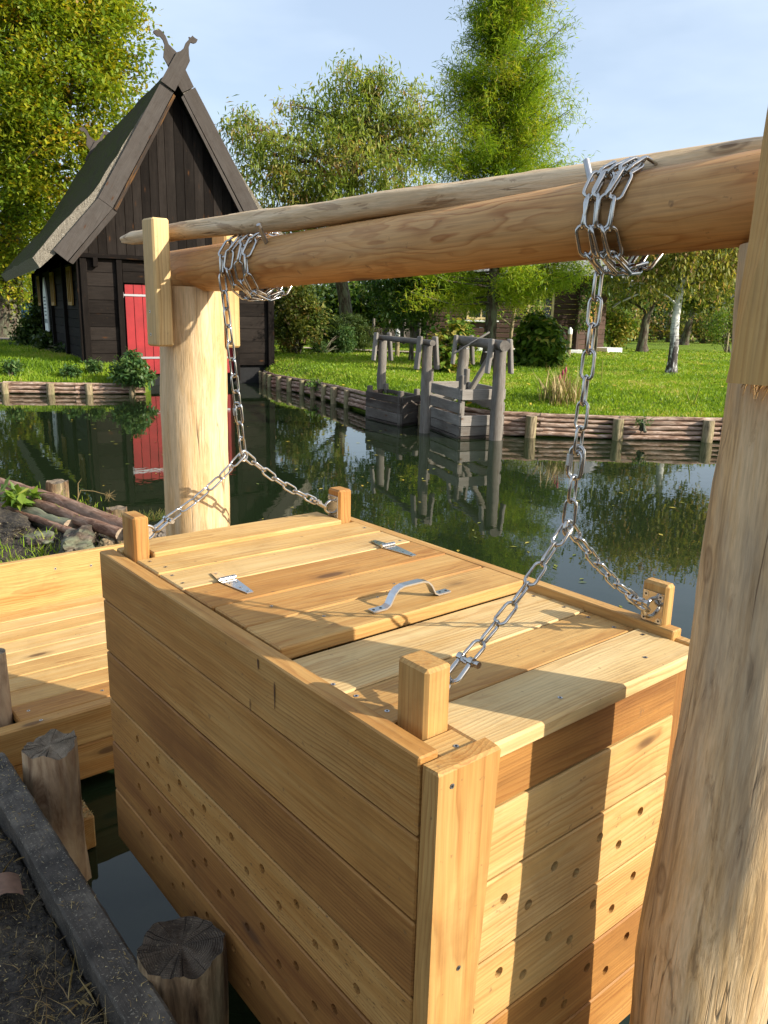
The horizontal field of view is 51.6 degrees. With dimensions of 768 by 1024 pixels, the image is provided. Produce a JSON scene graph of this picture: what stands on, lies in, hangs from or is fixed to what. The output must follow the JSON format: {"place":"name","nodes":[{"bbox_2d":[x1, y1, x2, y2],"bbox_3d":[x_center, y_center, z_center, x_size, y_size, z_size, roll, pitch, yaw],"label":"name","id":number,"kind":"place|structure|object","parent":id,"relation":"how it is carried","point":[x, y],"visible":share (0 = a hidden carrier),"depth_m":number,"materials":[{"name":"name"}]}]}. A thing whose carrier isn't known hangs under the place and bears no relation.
{"place":"outdoors","nodes":[
{"label":"outdoors","id":0,"kind":"place"},
{"bbox_2d":[0,830,105,1023],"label":"soil bank","id":1,"kind":"structure","parent":0,"point":[22,929],"depth_m":2.16,"materials":[{"name":"soil"}]},
{"bbox_2d":[0,872,23,894],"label":"bark flake","id":2,"kind":"object","parent":1,"relation":"on","point":[10,882],"visible":1,"depth_m":2.40,"materials":[{"name":"wood"}]},
{"bbox_2d":[0,838,90,1021],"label":"soil crumbs","id":3,"kind":"object","parent":1,"relation":"on","point":[51,919],"visible":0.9,"depth_m":2.18,"materials":[{"name":"soil"}]},
{"bbox_2d":[0,828,98,1023],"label":"rootlets","id":4,"kind":"object","parent":1,"relation":"on","point":[73,1007],"visible":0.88,"depth_m":2.18,"materials":[{"name":"plant"}]},
{"bbox_2d":[4,942,113,1023],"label":"dry grass tuft","id":5,"kind":"object","parent":1,"relation":"on","point":[83,1001],"visible":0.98,"depth_m":2.04,"materials":[{"name":"plant"}]},
{"bbox_2d":[0,760,170,1023],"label":"wood chips","id":6,"kind":"object","parent":1,"relation":"on","point":[79,920],"visible":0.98,"depth_m":2.22,"materials":[{"name":"wood"}]},
{"bbox_2d":[0,752,176,1023],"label":"kerb beam","id":7,"kind":"structure","parent":1,"relation":"on","point":[33,849],"depth_m":2.25,"materials":[{"name":"wood"}]},
{"bbox_2d":[0,527,120,562],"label":"soil mound","id":8,"kind":"object","parent":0,"point":[19,548],"visible":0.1,"depth_m":5.49,"materials":[{"name":"soil"}]},
{"bbox_2d":[0,507,35,542],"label":"rock","id":9,"kind":"object","parent":8,"relation":"on","point":[12,524],"visible":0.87,"depth_m":5.74,"materials":[{"name":"stone"}]},
{"bbox_2d":[0,476,46,510],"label":"weed","id":10,"kind":"object","parent":8,"relation":"on","point":[18,499],"visible":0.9,"depth_m":6.10,"materials":[{"name":"green plant"}]},
{"bbox_2d":[0,502,77,532],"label":"short log","id":11,"kind":"object","parent":8,"relation":"on","point":[48,516],"visible":0.39,"depth_m":5.90,"materials":[{"name":"brown wood"}]},
{"bbox_2d":[22,530,58,547],"bbox_3d":[-2.422,0.204,5.621,0.234,0.113,0.387,-10,18,-38],"label":"rock","id":12,"kind":"object","parent":8,"relation":"on","point":[46,540],"visible":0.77,"depth_m":5.54,"materials":[{"name":"stone"}]},
{"bbox_2d":[0,503,95,539],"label":"pine pole","id":13,"kind":"object","parent":8,"relation":"on","point":[47,522],"visible":0.57,"depth_m":5.88,"materials":[{"name":"brown wood"}]},
{"bbox_2d":[45,479,68,497],"bbox_3d":[-2.933,0.165,7.191,0.194,0.921,0.198,-10,18,-38],"label":"log stump","id":14,"kind":"object","parent":8,"relation":"on","point":[58,486],"visible":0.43,"depth_m":7.04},
{"bbox_2d":[0,482,120,562],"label":"mound grass","id":15,"kind":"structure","parent":8,"relation":"on","point":[42,552],"depth_m":5.43,"materials":[{"name":"plant"}]},
{"bbox_2d":[58,524,96,553],"bbox_3d":[-2.075,0.222,5.407,0.244,0.206,0.602,-2,14,-13],"label":"rock","id":16,"kind":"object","parent":8,"relation":"on","point":[82,537],"depth_m":5.33,"materials":[{"name":"stone"}]},
{"bbox_2d":[0,536,164,780],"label":"walkway","id":17,"kind":"structure","parent":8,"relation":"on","point":[53,643],"depth_m":4.26,"materials":[{"name":"wood"}]},
{"bbox_2d":[76,478,114,500],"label":"dry twig","id":18,"kind":"object","parent":8,"relation":"on","point":[109,494],"visible":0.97,"depth_m":6.81,"materials":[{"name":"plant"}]},
{"bbox_2d":[96,537,116,546],"bbox_3d":[-1.891,0.248,5.436,0.167,0.155,0.155,-10,18,-38],"label":"wood chunk","id":19,"kind":"object","parent":8,"relation":"on","point":[107,541],"visible":0.32,"depth_m":5.39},
{"bbox_2d":[106,505,126,542],"bbox_3d":[-2.165,0.378,6.509,0.176,0.864,0.176,-10,18,-38],"label":"log stump","id":20,"kind":"object","parent":8,"relation":"on","point":[117,510],"visible":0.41,"depth_m":6.37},
{"bbox_2d":[153,524,165,537],"bbox_3d":[-1.584,0.139,5.729,0.278,0.126,0.164,-10,18,-38],"label":"stone","id":21,"kind":"object","parent":8,"relation":"on","point":[162,533],"visible":0.1,"depth_m":5.65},
{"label":"pine pole","id":22,"kind":"object","parent":8,"relation":"on","visible":0},
{"bbox_2d":[0,487,122,540],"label":"pine pole","id":23,"kind":"object","parent":22,"relation":"on","point":[107,529],"visible":0.58,"depth_m":5.71,"materials":[{"name":"brown wood"}]},
{"bbox_2d":[0,477,152,536],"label":"pine pole","id":24,"kind":"object","parent":22,"relation":"on","point":[80,508],"visible":0.39,"depth_m":5.87,"materials":[{"name":"brown wood"}]},
{"bbox_2d":[9,480,121,518],"bbox_3d":[-2.504,-0.062,6.277,2.128,0.091,0.086,13,18,41],"label":"pine pole","id":25,"kind":"object","parent":24,"relation":"on","point":[21,484],"visible":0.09,"depth_m":6.77,"materials":[{"name":"brown wood"}]},
{"bbox_2d":[0,339,150,393],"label":"lawn","id":26,"kind":"structure","parent":0,"point":[146,389],"depth_m":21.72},
{"bbox_2d":[0,356,25,376],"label":"bank weed","id":27,"kind":"object","parent":26,"relation":"on","point":[12,366],"visible":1,"depth_m":21.89,"materials":[{"name":"green plant"}]},
{"bbox_2d":[0,202,58,302],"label":"background tree","id":28,"kind":"object","parent":26,"relation":"on","point":[29,272],"visible":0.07,"depth_m":67.78,"materials":[{"name":"green plant"}]},
{"bbox_2d":[3,287,64,352],"bbox_3d":[-12.831,-7.246,30.686,2.382,2.950,8.794,-9,17,-35],"label":"shrub","id":29,"kind":"object","parent":26,"relation":"on","point":[31,331],"visible":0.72,"depth_m":32.69,"materials":[{"name":"green plant"}]},
{"bbox_2d":[58,363,82,378],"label":"bank weed","id":30,"kind":"object","parent":26,"relation":"on","point":[70,371],"visible":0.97,"depth_m":21.89,"materials":[{"name":"green plant"}]},
{"bbox_2d":[0,381,145,394],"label":"bank revetment","id":31,"kind":"object","parent":26,"relation":"on","point":[49,388],"visible":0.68,"depth_m":21.28,"materials":[{"name":"brown wood"}]},
{"bbox_2d":[0,0,172,336],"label":"lime tree","id":32,"kind":"object","parent":26,"relation":"on","point":[37,95],"visible":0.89,"depth_m":35.99,"materials":[{"name":"green plant"}]},
{"bbox_2d":[80,356,106,374],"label":"bank weed","id":33,"kind":"object","parent":26,"relation":"on","point":[91,366],"visible":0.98,"depth_m":22.42,"materials":[{"name":"green plant"}]},
{"bbox_2d":[106,348,157,391],"bbox_3d":[-6.846,-3.858,21.492,1.446,1.249,1.182,1,14,-2],"label":"nettle clump","id":34,"kind":"object","parent":26,"relation":"on","point":[131,369],"visible":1,"depth_m":21.32,"materials":[{"name":"green plant"}]},
{"bbox_2d":[1,29,282,384],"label":"thatched barn","id":35,"kind":"structure","parent":26,"relation":"on","point":[159,150],"depth_m":23.44,"materials":[{"name":"black wood"}]},
{"bbox_2d":[36,276,40,305],"bbox_3d":[-13.893,-8.900,32.003,0.058,1.135,0.869,-6,16,-28],"label":"window","id":36,"kind":"structure","parent":35,"relation":"in","point":[37,278],"depth_m":32.03,"materials":[{"name":"paint"}]},
{"bbox_2d":[43,277,49,330],"bbox_3d":[-12.631,-7.755,29.639,0.056,1.945,1.042,-6,16,-28],"label":"notice board","id":37,"kind":"object","parent":35,"relation":"attached to","point":[46,313],"visible":0.99,"depth_m":29.41,"materials":[{"name":"white paint"}]},
{"bbox_2d":[49,272,56,305],"bbox_3d":[-11.740,-7.908,28.159,0.087,1.135,0.869,-6,16,-28],"label":"window","id":38,"kind":"structure","parent":35,"relation":"in","point":[51,275],"depth_m":27.93,"materials":[{"name":"paint"}]},
{"bbox_2d":[65,266,74,304],"bbox_3d":[-9.626,-6.927,24.358,0.087,1.135,0.869,-6,16,-28],"label":"window","id":39,"kind":"structure","parent":35,"relation":"in","point":[69,275],"depth_m":24.18,"materials":[{"name":"paint"}]},
{"bbox_2d":[123,284,233,373],"bbox_3d":[-6.290,-5.602,24.501,3.396,2.617,0.110,-6,16,-28],"label":"door","id":40,"kind":"structure","parent":35,"relation":"in","point":[132,304],"depth_m":23.90,"materials":[{"name":"red paint"}]},
{"bbox_2d":[82,800,92,817],"bbox_3d":[-1.341,1.240,3.408,0.103,0.008,0.310,-10,18,-38],"label":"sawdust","id":41,"kind":"object","parent":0,"point":[84,814],"visible":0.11,"depth_m":3.34,"materials":[{"name":"wood"}]},
{"bbox_2d":[304,347,415,351],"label":"path","id":42,"kind":"structure","parent":0,"point":[371,350],"depth_m":34.95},
{"bbox_2d":[0,327,767,1023],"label":"water","id":43,"kind":"structure","parent":0,"point":[504,499],"depth_m":10.74,"materials":[{"name":"green liquid"}]},
{"bbox_2d":[0,648,12,726],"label":"stake","id":44,"kind":"object","parent":43,"relation":"in","point":[6,716],"visible":0.41,"depth_m":3.56,"materials":[{"name":"wood"}]},
{"bbox_2d":[21,729,91,880],"bbox_3d":[-1.285,1.304,3.112,0.229,0.927,0.215,-10,18,-38],"label":"wooden post","id":45,"kind":"object","parent":43,"relation":"in","point":[51,771],"visible":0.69,"depth_m":3.00,"materials":[{"name":"wood"}]},
{"bbox_2d":[82,802,95,849],"bbox_3d":[-1.372,1.308,3.459,0.088,0.150,0.400,-10,18,-38],"label":"wooden post","id":46,"kind":"object","parent":43,"relation":"on","point":[89,829],"visible":0.2,"depth_m":3.32,"materials":[{"name":"wood"}]},
{"bbox_2d":[137,916,228,1023],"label":"stump","id":47,"kind":"object","parent":43,"relation":"in","point":[182,965],"visible":0.91,"depth_m":2.08,"materials":[{"name":"wood"}]},
{"bbox_2d":[142,217,239,535],"bbox_3d":[-0.730,0.505,3.122,0.325,3.100,0.254,-10,18,-38],"label":"gantry post","id":48,"kind":"object","parent":43,"relation":"in","point":[186,332],"visible":0.3,"depth_m":2.81,"materials":[{"name":"wood"}]},
{"bbox_2d":[170,149,760,290],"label":"cross beam","id":49,"kind":"structure","parent":48,"relation":"on","point":[703,204],"depth_m":1.71,"materials":[{"name":"wood"}]},
{"bbox_2d":[218,232,292,455],"bbox_3d":[-0.406,-0.529,2.564,0.210,0.724,0.196,-10,18,-38],"label":"suspension chain","id":50,"kind":"object","parent":49,"relation":"hanging from","point":[267,293],"visible":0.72,"depth_m":2.49,"materials":[{"name":"silver metal"}]},
{"bbox_2d":[152,450,327,532],"bbox_3d":[-0.472,-0.088,2.725,0.680,0.253,0.061,-10,18,-38],"label":"sling chain","id":51,"kind":"object","parent":50,"relation":"hanging from","point":[167,519],"visible":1,"depth_m":2.69,"materials":[{"name":"silver metal"}]},
{"bbox_2d":[120,136,762,244],"bbox_3d":[0.086,-0.788,1.990,2.823,0.119,0.074,13,18,40],"label":"hewn pole","id":52,"kind":"object","parent":49,"relation":"on","point":[382,204],"visible":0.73,"depth_m":1.98,"materials":[{"name":"wood"}]},
{"bbox_2d":[562,155,663,527],"bbox_3d":[0.467,-0.327,1.651,0.213,0.755,0.125,-10,18,-38],"label":"suspension chain","id":53,"kind":"object","parent":49,"relation":"hanging from","point":[616,172],"visible":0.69,"depth_m":1.57,"materials":[{"name":"silver metal"}]},
{"bbox_2d":[449,518,650,684],"bbox_3d":[0.401,0.162,1.765,0.708,0.291,0.064,-10,18,-39],"label":"sling chain","id":54,"kind":"object","parent":53,"relation":"hanging from","point":[472,662],"visible":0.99,"depth_m":1.72,"materials":[{"name":"silver metal"}]},
{"bbox_2d":[100,486,689,1023],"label":"fish box","id":55,"kind":"object","parent":54,"relation":"hanging from","point":[340,798],"visible":0.97,"depth_m":1.87,"materials":[{"name":"wood"}]},
{"bbox_2d":[71,407,683,607],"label":"floating leaves","id":56,"kind":"object","parent":43,"relation":"on","point":[435,499],"visible":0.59,"depth_m":9.88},
{"bbox_2d":[366,383,420,425],"bbox_3d":[0.188,-2.260,17.391,0.722,0.943,1.926,-6,16,-28],"label":"old fish box","id":57,"kind":"object","parent":43,"relation":"in","point":[399,408],"visible":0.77,"depth_m":16.88,"materials":[{"name":"wood"}]},
{"bbox_2d":[371,332,439,432],"bbox_3d":[0.378,-2.472,16.890,0.472,2.556,3.550,-3,14,-17],"label":"old gantry","id":58,"kind":"object","parent":43,"relation":"in","point":[425,346],"visible":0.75,"depth_m":15.47,"materials":[{"name":"wood"}]},
{"bbox_2d":[430,369,505,438],"bbox_3d":[1.580,-2.081,15.817,0.964,1.406,1.949,-3,14,-17],"label":"old fish box","id":59,"kind":"object","parent":43,"relation":"in","point":[443,397],"visible":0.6,"depth_m":15.10,"materials":[{"name":"wood"}]},
{"bbox_2d":[467,352,493,389],"bbox_3d":[1.859,-2.666,15.613,0.617,0.951,0.162,12,17,36],"label":"leaning plank","id":60,"kind":"object","parent":59,"relation":"on","point":[477,378],"visible":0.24,"depth_m":15.56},
{"bbox_2d":[450,335,513,440],"bbox_3d":[1.902,-2.253,16.131,0.507,2.556,3.389,-1,14,-8],"label":"old gantry","id":61,"kind":"object","parent":43,"relation":"in","point":[502,349],"visible":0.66,"depth_m":14.70,"materials":[{"name":"wood"}]},
{"bbox_2d":[454,332,489,353],"bbox_3d":[1.746,-3.365,15.799,0.728,0.463,0.039,-1,14,-9],"label":"winding bar","id":62,"kind":"object","parent":61,"relation":"attached to","point":[472,342],"visible":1,"depth_m":15.78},
{"bbox_2d":[629,108,767,1023],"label":"gantry post","id":63,"kind":"object","parent":43,"relation":"in","point":[701,952],"visible":1,"depth_m":1.48,"materials":[{"name":"wood"}]},
{"bbox_2d":[0,0,767,323],"label":"sky","id":64,"kind":"structure","parent":0,"point":[657,75],"materials":[{"name":"blue"}]},
{"bbox_2d":[265,332,731,437],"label":"lawn","id":65,"kind":"structure","parent":0,"point":[695,345],"depth_m":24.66,"materials":[{"name":"plant"}]},
{"bbox_2d":[274,285,335,353],"bbox_3d":[-3.490,-7.950,32.012,3.071,3.464,3.155,-10,18,-38],"label":"shrub","id":66,"kind":"object","parent":65,"relation":"on","point":[291,325],"visible":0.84,"depth_m":31.67,"materials":[{"name":"green plant"}]},
{"bbox_2d":[259,370,365,409],"bbox_3d":[-2.410,-3.377,22.674,0.475,0.959,9.851,-5,15,-24],"label":"bank revetment","id":67,"kind":"object","parent":65,"relation":"on","point":[344,395],"visible":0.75,"depth_m":21.43,"materials":[{"name":"brown wood"}]},
{"bbox_2d":[305,378,322,391],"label":"bank weed","id":68,"kind":"object","parent":65,"relation":"on","point":[313,381],"visible":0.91,"depth_m":21.56,"materials":[{"name":"green plant"}]},
{"bbox_2d":[274,283,365,337],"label":"background tree","id":69,"kind":"object","parent":65,"relation":"on","point":[325,296],"visible":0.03,"depth_m":50.59,"materials":[{"name":"green plant"}]},
{"bbox_2d":[307,324,357,353],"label":"clipped bush","id":70,"kind":"object","parent":65,"relation":"on","point":[346,344],"visible":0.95,"depth_m":32.80,"materials":[{"name":"green plant"}]},
{"bbox_2d":[214,48,462,325],"bbox_3d":[-2.192,-15.011,38.419,12.375,13.956,6.179,0,14,-6],"label":"walnut tree","id":71,"kind":"object","parent":65,"relation":"on","point":[354,151],"visible":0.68,"depth_m":37.42,"materials":[{"name":"green plant"}]},
{"bbox_2d":[313,311,376,352],"bbox_3d":[-1.705,-7.605,33.870,3.048,1.926,2.150,1,14,1],"label":"clipped bush","id":72,"kind":"object","parent":65,"relation":"on","point":[363,340],"visible":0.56,"depth_m":33.50,"materials":[{"name":"green plant"}]},
{"bbox_2d":[318,280,384,327],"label":"background tree","id":73,"kind":"object","parent":65,"relation":"on","point":[356,303],"visible":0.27,"depth_m":51.13,"materials":[{"name":"green plant"}]},
{"bbox_2d":[4,342,725,409],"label":"fallen leaves","id":74,"kind":"object","parent":65,"relation":"on","point":[534,367],"visible":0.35,"depth_m":25.18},
{"bbox_2d":[362,320,387,357],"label":"bare shrub","id":75,"kind":"object","parent":65,"relation":"on","point":[370,333],"visible":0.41,"depth_m":28.80,"materials":[{"name":"brown plant"}]},
{"bbox_2d":[23,283,733,337],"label":"distant woodland","id":76,"kind":"object","parent":65,"relation":"on","point":[639,331],"visible":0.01,"depth_m":89.17,"materials":[{"name":"green plant"}]},
{"bbox_2d":[372,319,420,343],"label":"garden fence","id":77,"kind":"object","parent":65,"relation":"on","point":[407,334],"visible":0.16,"depth_m":45.11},
{"bbox_2d":[395,329,399,355],"bbox_3d":[0.521,-6.562,31.178,0.197,1.230,0.197,-10,18,-38],"label":"garden post","id":78,"kind":"object","parent":65,"relation":"on","point":[397,346],"visible":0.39,"depth_m":31.12,"materials":[{"name":"white paint"}]},
{"bbox_2d":[358,280,443,336],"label":"background tree","id":79,"kind":"object","parent":65,"relation":"on","point":[372,306],"visible":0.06,"depth_m":50.40,"materials":[{"name":"green plant"}]},
{"bbox_2d":[352,271,472,360],"bbox_3d":[0.974,-7.633,27.570,4.218,4.760,2.950,1,14,-2],"label":"tree","id":80,"kind":"object","parent":65,"relation":"on","point":[378,290],"visible":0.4,"depth_m":27.32,"materials":[{"name":"green plant"}]},
{"bbox_2d":[365,400,489,426],"bbox_3d":[0.857,-1.883,16.871,0.342,0.965,3.987,-10,18,-39],"label":"bank revetment","id":81,"kind":"object","parent":65,"relation":"on","point":[474,411],"visible":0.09,"depth_m":15.89,"materials":[{"name":"brown wood"}]},
{"bbox_2d":[417,276,486,337],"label":"background tree","id":82,"kind":"object","parent":65,"relation":"on","point":[467,319],"visible":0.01,"depth_m":52.87,"materials":[{"name":"green plant"}]},
{"bbox_2d":[420,314,485,373],"bbox_3d":[1.936,-4.692,23.012,1.846,2.020,1.824,11,17,35],"label":"hydrangea","id":83,"kind":"object","parent":65,"relation":"on","point":[459,326],"visible":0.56,"depth_m":22.71,"materials":[{"name":"green plant"}]},
{"bbox_2d":[375,0,604,365],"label":"bald cypress","id":84,"kind":"object","parent":65,"relation":"on","point":[501,130],"visible":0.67,"depth_m":24.11,"materials":[{"name":"green plant"}]},
{"bbox_2d":[479,283,558,349],"bbox_3d":[5.504,-8.472,33.148,3.593,3.945,2.184,5,14,15],"label":"sapling","id":85,"kind":"object","parent":65,"relation":"on","point":[511,325],"visible":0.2,"depth_m":33.10,"materials":[{"name":"green plant"}]},
{"bbox_2d":[426,259,639,352],"bbox_3d":[7.107,-10.698,39.242,11.769,5.547,5.205,1,14,-1],"label":"log cabin","id":86,"kind":"object","parent":65,"relation":"on","point":[565,308],"visible":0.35,"depth_m":38.25,"materials":[{"name":"paint"}]},
{"bbox_2d":[466,293,498,321],"bbox_3d":[4.672,-9.812,38.042,1.679,1.355,0.266,1,14,0],"label":"window","id":87,"kind":"structure","parent":86,"relation":"in","point":[480,315],"depth_m":38.16,"materials":[{"name":"beige paint"}]},
{"bbox_2d":[527,290,554,318],"bbox_3d":[7.511,-9.863,38.089,1.274,1.505,0.122,1,14,0],"label":"window","id":88,"kind":"structure","parent":86,"relation":"in","point":[551,312],"depth_m":38.09,"materials":[{"name":"beige paint"}]},
{"bbox_2d":[585,302,596,348],"bbox_3d":[10.326,-9.299,39.581,0.070,2.316,1.042,10,16,32],"label":"door","id":89,"kind":"structure","parent":86,"relation":"in","point":[596,302],"depth_m":39.52,"materials":[{"name":"paint"}]},
{"bbox_2d":[512,309,574,367],"bbox_3d":[5.197,-5.689,26.854,2.135,2.236,2.333,-10,18,-38],"label":"hydrangea","id":90,"kind":"object","parent":65,"relation":"on","point":[542,342],"visible":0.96,"depth_m":26.36,"materials":[{"name":"green plant"}]},
{"bbox_2d":[533,363,587,406],"bbox_3d":[3.744,-2.689,16.456,1.189,0.954,1.294,-10,18,-38],"label":"reed clump","id":91,"kind":"object","parent":65,"relation":"on","point":[556,390],"visible":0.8,"depth_m":16.39,"materials":[{"name":"plant"}]},
{"bbox_2d":[566,327,572,355],"bbox_3d":[7.791,-7.046,33.405,0.197,1.412,0.197,-10,18,-38],"label":"garden post","id":92,"kind":"object","parent":65,"relation":"on","point":[569,337],"visible":0.74,"depth_m":33.28,"materials":[{"name":"white paint"}]},
{"bbox_2d":[572,276,611,353],"bbox_3d":[9.648,-9.325,37.441,2.024,3.903,1.722,-10,18,-38],"label":"climbing rose","id":93,"kind":"object","parent":65,"relation":"on","point":[582,303],"visible":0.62,"depth_m":37.29,"materials":[{"name":"green plant"}]},
{"bbox_2d":[502,411,722,442],"bbox_3d":[6.341,-1.346,15.226,8.332,0.941,0.373,2,14,2],"label":"bank revetment","id":94,"kind":"object","parent":65,"relation":"on","point":[526,424],"visible":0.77,"depth_m":15.23,"materials":[{"name":"brown wood"}]},
{"bbox_2d":[602,300,641,348],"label":"bush","id":95,"kind":"object","parent":65,"relation":"on","point":[622,325],"visible":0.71,"depth_m":44.68,"materials":[{"name":"green plant"}]},
{"bbox_2d":[608,282,667,336],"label":"background tree","id":96,"kind":"object","parent":65,"relation":"on","point":[645,307],"visible":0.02,"depth_m":67.98,"materials":[{"name":"green plant"}]},
{"bbox_2d":[632,411,654,432],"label":"bank weed","id":97,"kind":"object","parent":65,"relation":"on","point":[643,425],"visible":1,"depth_m":14.98,"materials":[{"name":"green plant"}]},
{"bbox_2d":[561,304,732,343],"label":"overgrown fence","id":98,"kind":"object","parent":65,"relation":"on","point":[701,337],"visible":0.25,"depth_m":63.28,"materials":[{"name":"green plant"}]},
{"bbox_2d":[581,247,738,373],"bbox_3d":[8.905,-7.176,23.883,5.286,6.017,5.133,-10,18,-38],"label":"birch tree","id":99,"kind":"object","parent":65,"relation":"on","point":[721,265],"visible":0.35,"depth_m":23.57,"materials":[{"name":"green plant"}]},
{"bbox_2d":[605,253,714,351],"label":"apple tree","id":100,"kind":"object","parent":65,"relation":"on","point":[642,345],"visible":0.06,"depth_m":41.66,"materials":[{"name":"green plant"}]},
{"bbox_2d":[629,293,696,338],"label":"background tree","id":101,"kind":"object","parent":65,"relation":"on","point":[662,315],"visible":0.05,"depth_m":73.81,"materials":[{"name":"green plant"}]},
{"bbox_2d":[648,253,736,344],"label":"apple tree","id":102,"kind":"object","parent":65,"relation":"on","point":[690,318],"visible":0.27,"depth_m":55.55,"materials":[{"name":"green plant"}]},
{"bbox_2d":[693,379,701,403],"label":"reed","id":103,"kind":"object","parent":65,"relation":"on","point":[697,393],"visible":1,"depth_m":16.41,"materials":[{"name":"green plant"}]},
{"bbox_2d":[697,307,732,352],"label":"rose bush","id":104,"kind":"object","parent":65,"relation":"on","point":[721,332],"visible":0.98,"depth_m":43.22,"materials":[{"name":"green plant"}]},
{"bbox_2d":[711,271,736,336],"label":"background tree","id":105,"kind":"object","parent":65,"relation":"on","point":[732,297],"visible":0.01,"depth_m":68.08,"materials":[{"name":"green plant"}]},
{"bbox_2d":[725,333,729,352],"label":"support stake","id":106,"kind":"object","parent":65,"relation":"on","point":[727,341],"visible":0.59,"depth_m":43.14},
{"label":"pine pole","id":107,"kind":"object","parent":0,"visible":0},
{"bbox_2d":[119,509,164,521],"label":"pine sprig","id":108,"kind":"object","parent":107,"relation":"on","point":[154,518],"visible":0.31,"depth_m":6.04,"materials":[{"name":"green plant"}]}
]}

